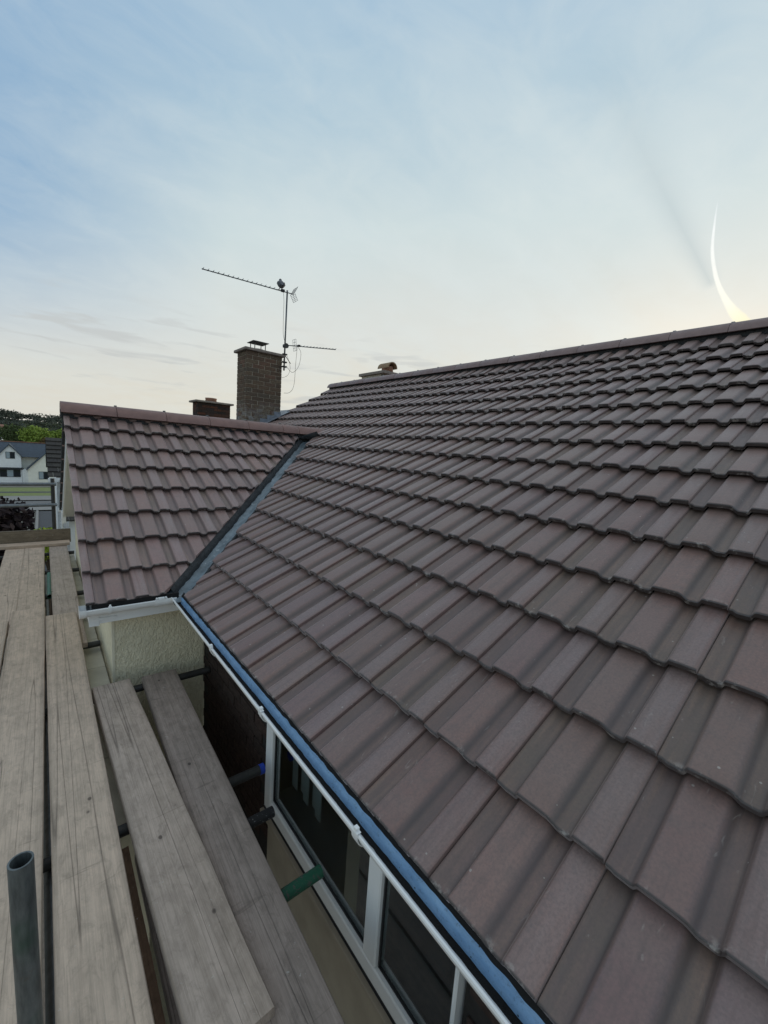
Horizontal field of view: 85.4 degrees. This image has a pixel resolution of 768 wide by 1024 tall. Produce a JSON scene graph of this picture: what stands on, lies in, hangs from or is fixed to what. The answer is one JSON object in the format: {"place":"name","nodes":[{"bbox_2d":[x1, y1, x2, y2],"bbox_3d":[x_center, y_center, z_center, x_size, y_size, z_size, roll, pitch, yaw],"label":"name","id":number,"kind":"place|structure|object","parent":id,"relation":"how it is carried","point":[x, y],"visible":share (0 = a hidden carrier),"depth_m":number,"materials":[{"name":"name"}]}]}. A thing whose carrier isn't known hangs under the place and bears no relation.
{"place":"outdoors","nodes":[
{"label":"outdoors","id":0,"kind":"place"},
{"bbox_2d":[0,496,50,498],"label":"verge path","id":1,"kind":"structure","parent":0,"point":[29,497],"depth_m":47.70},
{"bbox_2d":[0,498,50,499],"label":"pavement","id":2,"kind":"structure","parent":0,"point":[30,499],"depth_m":44.58,"materials":[{"name":"grey concrete"}]},
{"bbox_2d":[0,500,51,676],"bbox_3d":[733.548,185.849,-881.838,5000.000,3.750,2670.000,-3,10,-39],"label":"ground","id":3,"kind":"structure","parent":0,"point":[47,601],"depth_m":26.57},
{"bbox_2d":[0,426,7,440],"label":"tree","id":4,"kind":"object","parent":3,"relation":"on","point":[1,435],"visible":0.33,"depth_m":99.79,"materials":[{"name":"green plant"}]},
{"bbox_2d":[0,423,29,441],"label":"tree","id":5,"kind":"object","parent":3,"relation":"on","point":[10,433],"visible":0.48,"depth_m":91.93,"materials":[{"name":"green plant"}]},
{"bbox_2d":[0,496,34,566],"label":"tree","id":6,"kind":"object","parent":3,"relation":"on","point":[12,518],"visible":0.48,"depth_m":12.87,"materials":[{"name":"black plant"}]},
{"bbox_2d":[7,851,43,1023],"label":"scaffold standard","id":7,"kind":"object","parent":3,"relation":"on","point":[21,878],"visible":1,"depth_m":0.98,"materials":[{"name":"grey metal"}]},
{"bbox_2d":[42,873,44,1023],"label":"scaffold board","id":8,"kind":"object","parent":7,"relation":"attached to","point":[43,976],"depth_m":2.85,"materials":[{"name":"wood"}]},
{"bbox_2d":[43,582,54,1023],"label":"scaffold tube","id":9,"kind":"object","parent":7,"relation":"attached to","point":[49,973],"visible":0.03,"depth_m":1.57,"materials":[{"name":"grey metal"}]},
{"bbox_2d":[0,551,73,559],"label":"scaffold tube","id":10,"kind":"object","parent":9,"relation":"on","point":[46,554],"visible":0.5,"depth_m":5.74,"materials":[{"name":"grey metal"}]},
{"bbox_2d":[2,640,100,665],"bbox_3d":[-2.844,1.103,3.012,1.315,0.048,0.048,-3,10,-39],"label":"scaffold tube","id":11,"kind":"object","parent":9,"relation":"on","point":[94,644],"visible":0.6,"depth_m":3.38,"materials":[{"name":"grey metal"}]},
{"bbox_2d":[49,545,87,647],"bbox_3d":[-3.612,0.765,4.679,0.208,0.046,3.770,-3,10,-39],"label":"scaffold board","id":12,"kind":"object","parent":11,"relation":"on","point":[64,594],"visible":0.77,"depth_m":4.43,"materials":[{"name":"beige wood"}]},
{"bbox_2d":[0,540,69,549],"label":"scaffold board","id":13,"kind":"object","parent":12,"relation":"on","point":[33,544],"visible":1,"depth_m":5.84,"materials":[{"name":"wood"}]},
{"bbox_2d":[47,572,51,597],"bbox_3d":[-3.620,0.783,4.506,0.042,0.042,0.850,-3,10,-39],"label":"scaffold tube","id":14,"kind":"object","parent":12,"relation":"on","point":[49,593],"visible":0.94,"depth_m":4.41,"materials":[{"name":"teal metal"}]},
{"bbox_2d":[45,612,154,1023],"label":"scaffold board","id":15,"kind":"object","parent":12,"relation":"on","point":[99,975],"visible":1,"depth_m":1.55,"materials":[{"name":"beige wood"}]},
{"bbox_2d":[45,590,83,599],"bbox_3d":[-3.727,0.888,4.076,1.315,0.048,0.048,-3,10,-39],"label":"scaffold tube","id":16,"kind":"object","parent":9,"relation":"on","point":[81,592],"depth_m":4.44,"materials":[{"name":"grey metal"}]},
{"bbox_2d":[45,666,209,716],"bbox_3d":[-2.063,1.225,2.541,1.915,0.048,0.048,-3,10,-39],"label":"scaffold tube","id":17,"kind":"object","parent":9,"relation":"on","point":[184,676],"visible":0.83,"depth_m":3.03,"materials":[{"name":"grey metal"}]},
{"bbox_2d":[91,679,274,1023],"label":"scaffold board","id":18,"kind":"object","parent":17,"relation":"on","point":[214,974],"visible":1,"depth_m":1.52,"materials":[{"name":"beige wood"}]},
{"bbox_2d":[142,669,344,1023],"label":"scaffold board","id":19,"kind":"object","parent":17,"relation":"on","point":[288,969],"visible":0.83,"depth_m":1.65,"materials":[{"name":"grey wood"}]},
{"bbox_2d":[43,763,265,872],"bbox_3d":[-1.359,1.403,1.642,1.850,0.052,0.052,-3,10,-39],"label":"scaffold tube","id":20,"kind":"object","parent":9,"relation":"on","point":[239,778],"visible":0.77,"depth_m":2.12,"materials":[{"name":"blue metal"}]},
{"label":"scaffold tube","id":21,"kind":"object","parent":9,"relation":"on","visible":0},
{"bbox_2d":[0,548,24,637],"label":"scaffold board","id":22,"kind":"object","parent":21,"relation":"on","point":[11,567],"visible":0.71,"depth_m":4.46,"materials":[{"name":"brown wood"}]},
{"bbox_2d":[0,621,8,673],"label":"scaffold board","id":23,"kind":"object","parent":22,"relation":"on","point":[4,625],"visible":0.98,"depth_m":3.21,"materials":[{"name":"beige wood"}]},
{"bbox_2d":[0,607,44,1023],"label":"scaffold board","id":24,"kind":"object","parent":22,"relation":"on","point":[22,699],"visible":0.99,"depth_m":2.01,"materials":[{"name":"beige wood"}]},
{"bbox_2d":[0,528,70,543],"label":"toe board","id":25,"kind":"object","parent":22,"relation":"on","point":[21,536],"visible":0.75,"depth_m":5.96,"materials":[{"name":"brown wood"}]},
{"bbox_2d":[16,547,44,610],"bbox_3d":[-4.068,0.711,4.825,0.214,0.044,3.021,-3,10,-39],"label":"scaffold board","id":26,"kind":"object","parent":21,"relation":"on","point":[31,594],"visible":0.84,"depth_m":4.53,"materials":[{"name":"brown wood"}]},
{"bbox_2d":[0,487,50,491],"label":"lawn","id":27,"kind":"structure","parent":3,"relation":"on","point":[16,489],"depth_m":59.63,"materials":[{"name":"green plant"}]},
{"bbox_2d":[0,493,50,495],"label":"verge grass","id":28,"kind":"structure","parent":3,"relation":"on","point":[25,494],"depth_m":51.25,"materials":[{"name":"green plant"}]},
{"bbox_2d":[0,486,50,486],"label":"garden shade bed","id":29,"kind":"object","parent":3,"relation":"on","point":[25,486],"depth_m":65.12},
{"bbox_2d":[0,441,53,481],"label":"house","id":30,"kind":"structure","parent":3,"relation":"on","point":[22,461],"depth_m":73.78,"materials":[{"name":"white paint"}]},
{"bbox_2d":[5,452,14,458],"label":"window","id":31,"kind":"structure","parent":30,"relation":"in","point":[11,455],"depth_m":72.41,"materials":[{"name":"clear glass"}]},
{"bbox_2d":[0,469,20,476],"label":"window","id":32,"kind":"structure","parent":30,"relation":"in","point":[3,472],"depth_m":72.72,"materials":[{"name":"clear glass"}]},
{"bbox_2d":[39,472,48,478],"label":"window","id":33,"kind":"structure","parent":30,"relation":"in","point":[42,475],"depth_m":74.40,"materials":[{"name":"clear glass"}]},
{"bbox_2d":[15,425,54,442],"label":"tree","id":34,"kind":"object","parent":3,"relation":"on","point":[34,434],"visible":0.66,"depth_m":90.67,"materials":[{"name":"green plant"}]},
{"bbox_2d":[35,510,38,528],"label":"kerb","id":35,"kind":"structure","parent":3,"relation":"on","point":[36,522],"depth_m":30.30,"materials":[{"name":"grey concrete"}]},
{"bbox_2d":[34,527,52,614],"bbox_3d":[-6.783,2.430,8.429,0.488,4.379,0.883,-3,10,-39],"label":"shrub","id":36,"kind":"object","parent":3,"relation":"on","point":[47,559],"visible":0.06,"depth_m":8.22,"materials":[{"name":"green plant"}]},
{"bbox_2d":[50,478,56,528],"bbox_3d":[-5.025,2.246,6.455,0.048,5.540,0.048,-3,10,-39],"label":"scaffold standard","id":37,"kind":"object","parent":3,"relation":"on","point":[53,508],"visible":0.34,"depth_m":6.11,"materials":[{"name":"grey metal"}]},
{"bbox_2d":[0,482,55,485],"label":"guard rail","id":38,"kind":"object","parent":37,"relation":"attached to","point":[27,483],"visible":1,"depth_m":5.85,"materials":[{"name":"grey metal"}]},
{"bbox_2d":[47,428,61,437],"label":"tree","id":39,"kind":"object","parent":3,"relation":"on","point":[57,433],"visible":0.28,"depth_m":95.12,"materials":[{"name":"green plant"}]},
{"bbox_2d":[69,554,148,940],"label":"wall","id":40,"kind":"structure","parent":3,"relation":"on","point":[96,669],"depth_m":2.98,"materials":[{"name":"beige paint"}]},
{"bbox_2d":[5,501,50,503],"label":"road","id":41,"kind":"structure","parent":0,"point":[31,502],"depth_m":42.81,"materials":[{"name":"grey asphalt"}]},
{"bbox_2d":[0,419,61,430],"bbox_3d":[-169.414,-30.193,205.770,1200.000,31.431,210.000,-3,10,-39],"label":"hill","id":42,"kind":"structure","parent":0,"point":[18,421],"depth_m":196.26,"materials":[{"name":"green plant"}]},
{"bbox_2d":[0,408,61,433],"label":"pine wood","id":43,"kind":"object","parent":42,"relation":"on","point":[14,416],"visible":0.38,"depth_m":198.45,"materials":[{"name":"green plant"}]},
{"bbox_2d":[19,421,60,429],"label":"hillside woodland","id":44,"kind":"object","parent":42,"relation":"on","point":[45,424],"visible":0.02,"depth_m":184.57,"materials":[{"name":"green plant"}]},
{"bbox_2d":[25,507,51,509],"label":"pavement","id":45,"kind":"structure","parent":0,"point":[41,508],"depth_m":36.93,"materials":[{"name":"grey concrete"}]},
{"bbox_2d":[38,511,51,570],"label":"driveway","id":46,"kind":"structure","parent":0,"point":[44,519],"depth_m":30.95,"materials":[{"name":"grey asphalt"}]},
{"bbox_2d":[45,437,75,559],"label":"house","id":47,"kind":"structure","parent":0,"point":[53,455],"depth_m":15.09,"materials":[{"name":"grey tile"}]},
{"bbox_2d":[189,397,233,418],"bbox_3d":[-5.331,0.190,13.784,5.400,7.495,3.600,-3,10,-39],"label":"chimney","id":48,"kind":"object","parent":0,"point":[211,407],"depth_m":12.32,"materials":[{"name":"brown brick"}]},
{"bbox_2d":[0,0,767,421],"label":"sky","id":49,"kind":"structure","parent":0,"point":[436,183],"materials":[{"name":"blue"}]},
{"bbox_2d":[58,317,767,1023],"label":"house","id":50,"kind":"structure","parent":0,"point":[480,687],"depth_m":1.80,"materials":[{"name":"brown tile"}]},
{"bbox_2d":[122,846,165,1023],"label":"scaffold board","id":51,"kind":"object","parent":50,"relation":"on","point":[154,995],"visible":0.52,"depth_m":1.44,"materials":[{"name":"brown wood"}]},
{"bbox_2d":[135,856,180,1023],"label":"scaffold board","id":52,"kind":"object","parent":50,"relation":"on","point":[173,1015],"visible":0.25,"depth_m":1.42,"materials":[{"name":"brown wood"}]},
{"bbox_2d":[247,806,274,828],"bbox_3d":[-0.682,1.423,1.840,0.405,0.048,0.048,-3,10,-39],"label":"scaffold tube","id":53,"kind":"object","parent":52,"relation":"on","point":[260,817],"visible":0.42,"depth_m":1.92,"materials":[{"name":"grey metal"}]},
{"bbox_2d":[202,267,335,392],"bbox_3d":[-1.950,-3.160,7.574,2.576,1.899,0.239,-3,10,-39],"label":"tv aerial","id":54,"kind":"object","parent":50,"relation":"attached to","point":[285,345],"visible":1,"depth_m":7.65,"materials":[{"name":"metal"}]},
{"bbox_2d":[277,279,285,289],"bbox_3d":[-1.824,-4.089,7.422,0.135,0.221,0.361,0,9,-25],"label":"pigeon","id":55,"kind":"object","parent":54,"relation":"on","point":[280,283],"visible":1,"depth_m":7.41,"materials":[{"name":"grey"}]},
{"bbox_2d":[281,864,323,901],"bbox_3d":[-0.419,1.479,1.576,0.412,0.048,0.048,-3,10,-39],"label":"scaffold tube","id":56,"kind":"object","parent":50,"relation":"attached to","point":[301,883],"visible":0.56,"depth_m":1.64,"materials":[{"name":"green metal"}]},
{"bbox_2d":[264,724,466,1023],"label":"window frame","id":57,"kind":"structure","parent":50,"relation":"in","point":[416,981],"depth_m":1.64,"materials":[{"name":"white plastic"}]},
{"bbox_2d":[711,225,748,321],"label":"contrail","id":58,"kind":"object","parent":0,"point":[735,314],"visible":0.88,"depth_m":1425.83,"materials":[{"name":"white"}]},
{"bbox_3d":[-5.697,2.146,5.904,0.048,5.800,0.048,-3,10,-39],"label":"scaffold standard","id":59,"kind":"object","parent":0,"visible":0},
{"bbox_2d":[0,503,56,507],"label":"guard rail","id":60,"kind":"object","parent":59,"relation":"attached to","point":[28,505],"visible":1,"depth_m":5.89,"materials":[{"name":"grey metal"}]},
{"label":"scaffold tube","id":61,"kind":"object","parent":59,"relation":"attached to","visible":0},
{"bbox_2d":[45,568,78,574],"bbox_3d":[-4.327,0.743,4.799,1.315,0.048,0.048,-3,10,-39],"label":"scaffold tube","id":62,"kind":"object","parent":61,"relation":"on","point":[73,570],"visible":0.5,"depth_m":5.17,"materials":[{"name":"grey metal"}]}
]}

